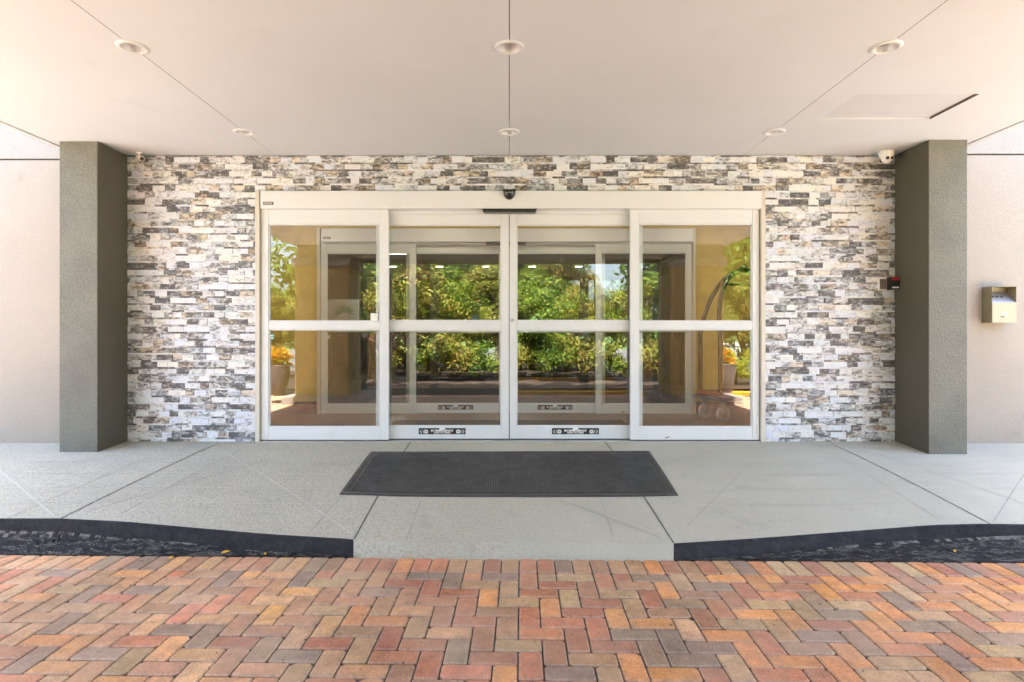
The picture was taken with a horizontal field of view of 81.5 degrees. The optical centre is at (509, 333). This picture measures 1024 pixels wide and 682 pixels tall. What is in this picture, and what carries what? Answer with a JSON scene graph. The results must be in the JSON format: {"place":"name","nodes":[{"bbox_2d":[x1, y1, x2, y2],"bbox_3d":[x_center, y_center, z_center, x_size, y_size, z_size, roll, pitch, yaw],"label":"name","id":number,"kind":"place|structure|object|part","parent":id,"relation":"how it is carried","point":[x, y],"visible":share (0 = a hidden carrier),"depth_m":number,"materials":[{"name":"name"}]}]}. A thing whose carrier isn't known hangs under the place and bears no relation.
{"place":"outdoors","nodes":[
{"label":"outdoors","id":0,"kind":"place"},
{"bbox_2d":[328,368,684,402],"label":"lobby floor","id":1,"kind":"structure","parent":0,"point":[347,388],"depth_m":10.90,"materials":[{"name":"tile"}]},
{"bbox_2d":[328,300,358,379],"bbox_3d":[-3.620,0.135,12.973,0.680,1.750,0.043,0,0,0],"label":"picture board","id":2,"kind":"object","parent":1,"relation":"on","point":[343,309],"visible":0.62,"depth_m":12.96,"materials":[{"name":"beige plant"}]},
{"bbox_2d":[328,275,664,367],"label":"lobby walls","id":3,"kind":"structure","parent":1,"relation":"on","point":[457,297],"depth_m":17.57,"materials":[{"name":"green plant"}]},
{"bbox_2d":[328,254,684,274],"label":"lobby ceiling","id":4,"kind":"structure","parent":3,"relation":"attached to","point":[454,264],"depth_m":14.99,"materials":[{"name":"white paint"}]},
{"bbox_2d":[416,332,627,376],"bbox_3d":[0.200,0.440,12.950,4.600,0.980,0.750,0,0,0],"label":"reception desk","id":5,"kind":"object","parent":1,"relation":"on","point":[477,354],"visible":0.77,"depth_m":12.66,"materials":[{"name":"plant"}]},
{"bbox_2d":[471,315,477,319],"bbox_3d":[-0.736,-0.225,12.725,0.148,0.348,0.100,0,0,0],"label":"card stand","id":6,"kind":"object","parent":5,"relation":"on","point":[474,317],"visible":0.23,"depth_m":12.72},
{"bbox_2d":[479,306,491,319],"bbox_3d":[-0.512,-0.319,12.825,0.264,0.536,0.100,0,0,0],"label":"card stand","id":7,"kind":"object","parent":5,"relation":"on","point":[485,312],"visible":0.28,"depth_m":12.82,"materials":[{"name":"yellow"}]},
{"bbox_2d":[662,256,684,384],"bbox_3d":[3.550,-0.230,11.170,1.200,2.360,0.670,0,0,0],"label":"wardrobe","id":8,"kind":"object","parent":1,"relation":"on","point":[674,310],"visible":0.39,"depth_m":10.88,"materials":[{"name":"brown wood"}]},
{"bbox_3d":[3.550,-0.190,10.865,1.060,2.200,0.019,0,0,0],"label":"door","id":9,"kind":"part","parent":8,"relation":"part of","materials":[{"name":"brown wood"}]},
{"bbox_2d":[271,413,749,437],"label":"vestibule floor","id":10,"kind":"structure","parent":0,"point":[326,419],"depth_m":7.05,"materials":[{"name":"tile"}]},
{"bbox_2d":[389,420,627,435],"bbox_3d":[-0.010,1.000,6.335,2.620,0.011,1.040,0,0,0],"label":"floor mat","id":11,"kind":"object","parent":10,"relation":"on","point":[497,422],"visible":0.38,"depth_m":6.65,"materials":[{"name":"rubber"}]},
{"bbox_2d":[271,216,749,412],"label":"wall","id":12,"kind":"structure","parent":10,"relation":"on","point":[722,251],"depth_m":7.50,"materials":[{"name":"paint"}]},
{"bbox_2d":[317,228,695,413],"bbox_3d":[-0.037,-0.138,7.536,4.762,2.380,0.194,0,0,0],"label":"automatic door","id":13,"kind":"structure","parent":12,"relation":"attached to","point":[411,243],"depth_m":7.49,"materials":[{"name":"white metal"}]},
{"bbox_2d":[693,264,749,421],"bbox_3d":[2.771,0.090,7.059,1.040,1.826,0.500,0,0,-17],"label":"luggage cart","id":14,"kind":"object","parent":10,"relation":"on","point":[721,395],"visible":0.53,"depth_m":6.93,"materials":[{"name":"gold metal"}]},
{"bbox_2d":[0,441,1023,542],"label":"entrance walk","id":15,"kind":"structure","parent":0,"point":[780,499],"depth_m":4.19,"materials":[{"name":"concrete"}]},
{"bbox_2d":[60,141,128,451],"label":"column","id":16,"kind":"structure","parent":15,"relation":"on","point":[93,294],"depth_m":5.16,"materials":[{"name":"paint"}]},
{"bbox_2d":[339,451,678,496],"bbox_3d":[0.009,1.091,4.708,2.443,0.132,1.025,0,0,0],"label":"door mat","id":17,"kind":"object","parent":15,"relation":"on","point":[514,473],"depth_m":4.60,"materials":[{"name":"rubber"}]},
{"bbox_2d":[127,156,894,441],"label":"stone wall","id":18,"kind":"structure","parent":15,"relation":"on","point":[830,306],"depth_m":5.57,"materials":[{"name":"white stone"}]},
{"bbox_2d":[255,190,765,441],"bbox_3d":[0.009,-0.150,5.618,4.762,2.380,0.194,0,0,0],"label":"automatic door","id":19,"kind":"structure","parent":18,"relation":"attached to","point":[383,211],"depth_m":5.58,"materials":[{"name":"white metal"}]},
{"bbox_2d":[503,189,515,199],"bbox_3d":[0.000,-1.284,5.495,0.120,0.084,0.060,0,0,0],"label":"dome camera","id":20,"kind":"object","parent":19,"relation":"attached to","point":[509,194],"visible":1,"depth_m":5.48,"materials":[{"name":"black plastic"}]},
{"bbox_2d":[878,277,899,289],"bbox_3d":[3.526,-0.463,5.529,0.157,0.120,0.084,0,0,0],"label":"card reader","id":21,"kind":"object","parent":18,"relation":"attached to","point":[890,283],"visible":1,"depth_m":5.51,"materials":[{"name":"black plastic"}]},
{"bbox_2d":[0,442,1023,542],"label":"walk joints","id":22,"kind":"object","parent":15,"relation":"on","point":[39,503],"visible":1,"depth_m":4.20,"materials":[{"name":"grey concrete"}]},
{"bbox_2d":[894,140,966,453],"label":"column","id":23,"kind":"structure","parent":15,"relation":"on","point":[930,346],"depth_m":5.12,"materials":[{"name":"paint"}]},
{"bbox_2d":[0,554,1023,681],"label":"paver drive","id":24,"kind":"structure","parent":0,"point":[204,617],"depth_m":2.74,"materials":[{"name":"brick"}]},
{"bbox_2d":[0,530,1023,562],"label":"tarred gutter","id":25,"kind":"object","parent":24,"relation":"on","point":[995,549],"visible":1,"depth_m":3.57,"materials":[{"name":"black asphalt"}]},
{"bbox_3d":[-3.475,-0.038,-0.485,1.510,2.765,1.320,0,0,0],"label":"canopy pillar","id":26,"kind":"object","parent":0,"visible":0},
{"bbox_2d":[0,0,1023,155],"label":"entrance canopy","id":27,"kind":"object","parent":26,"relation":"on","point":[446,78],"visible":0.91,"depth_m":3.86,"materials":[{"name":"paint"}]},
{"bbox_2d":[115,38,149,54],"bbox_3d":[-2.195,-1.711,3.465,0.175,0.102,0.175,0,0,0],"label":"recessed light","id":28,"kind":"object","parent":27,"relation":"attached to","point":[133,47],"visible":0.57,"depth_m":3.49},
{"bbox_2d":[135,151,144,161],"bbox_3d":[-3.398,-1.623,5.468,0.091,0.094,0.054,0,0,33],"label":"security camera","id":29,"kind":"object","parent":27,"relation":"attached to","point":[140,158],"visible":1,"depth_m":5.45,"materials":[{"name":"white plastic"}]},
{"bbox_2d":[233,126,255,135],"bbox_3d":[-2.195,-1.711,4.925,0.175,0.102,0.175,0,0,0],"label":"recessed light","id":30,"kind":"object","parent":27,"relation":"attached to","point":[243,131],"visible":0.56,"depth_m":4.95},
{"bbox_2d":[494,28,523,54],"bbox_3d":[0.000,-1.711,3.465,0.175,0.102,0.175,0,0,0],"label":"recessed light","id":31,"kind":"object","parent":27,"relation":"attached to","point":[509,47],"visible":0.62,"depth_m":3.50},
{"bbox_2d":[499,119,519,135],"bbox_3d":[0.000,-1.711,4.925,0.175,0.102,0.175,0,0,0],"label":"recessed light","id":32,"kind":"object","parent":27,"relation":"attached to","point":[509,131],"visible":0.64,"depth_m":4.95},
{"bbox_2d":[763,126,785,135],"bbox_3d":[2.195,-1.711,4.925,0.175,0.102,0.175,0,0,0],"label":"recessed light","id":33,"kind":"object","parent":27,"relation":"attached to","point":[775,132],"visible":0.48,"depth_m":4.95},
{"bbox_2d":[869,39,903,54],"bbox_3d":[2.195,-1.711,3.465,0.175,0.102,0.175,0,0,0],"label":"recessed light","id":34,"kind":"object","parent":27,"relation":"attached to","point":[885,47],"visible":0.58,"depth_m":3.49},
{"bbox_2d":[878,149,894,163],"bbox_3d":[3.453,-1.613,5.445,0.132,0.113,0.132,0,0,0],"label":"security camera","id":35,"kind":"object","parent":27,"relation":"attached to","point":[886,156],"visible":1,"depth_m":5.40,"materials":[{"name":"white plastic"}]},
{"label":"ground","id":36,"kind":"structure","parent":0,"visible":0},
{"bbox_2d":[0,518,353,558],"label":"kerb","id":37,"kind":"structure","parent":36,"relation":"on","point":[262,541],"depth_m":3.62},
{"bbox_2d":[354,540,673,561],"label":"ramp kerb","id":38,"kind":"structure","parent":36,"relation":"on","point":[501,551],"depth_m":3.52,"materials":[{"name":"concrete"}]},
{"bbox_2d":[674,524,1023,561],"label":"kerb","id":39,"kind":"structure","parent":36,"relation":"on","point":[733,548],"depth_m":3.63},
{"bbox_3d":[0.000,-1.130,12.725,28.000,4.280,14.300,0,0,0],"label":"hotel building","id":40,"kind":"object","parent":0,"visible":0},
{"bbox_2d":[0,126,59,442],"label":"stucco wall","id":41,"kind":"structure","parent":40,"relation":"attached to","point":[29,290],"depth_m":5.50,"materials":[{"name":"white paint"}]},
{"bbox_2d":[967,125,1023,442],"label":"stucco wall","id":42,"kind":"structure","parent":40,"relation":"attached to","point":[995,257],"depth_m":5.50,"materials":[{"name":"white paint"}]},
{"bbox_2d":[982,286,1015,322],"bbox_3d":[4.477,-0.262,5.436,0.222,0.330,0.116,0,0,0],"label":"ash box","id":43,"kind":"object","parent":42,"relation":"attached to","point":[998,305],"visible":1,"depth_m":5.40,"materials":[{"name":"metal"}]}
]}

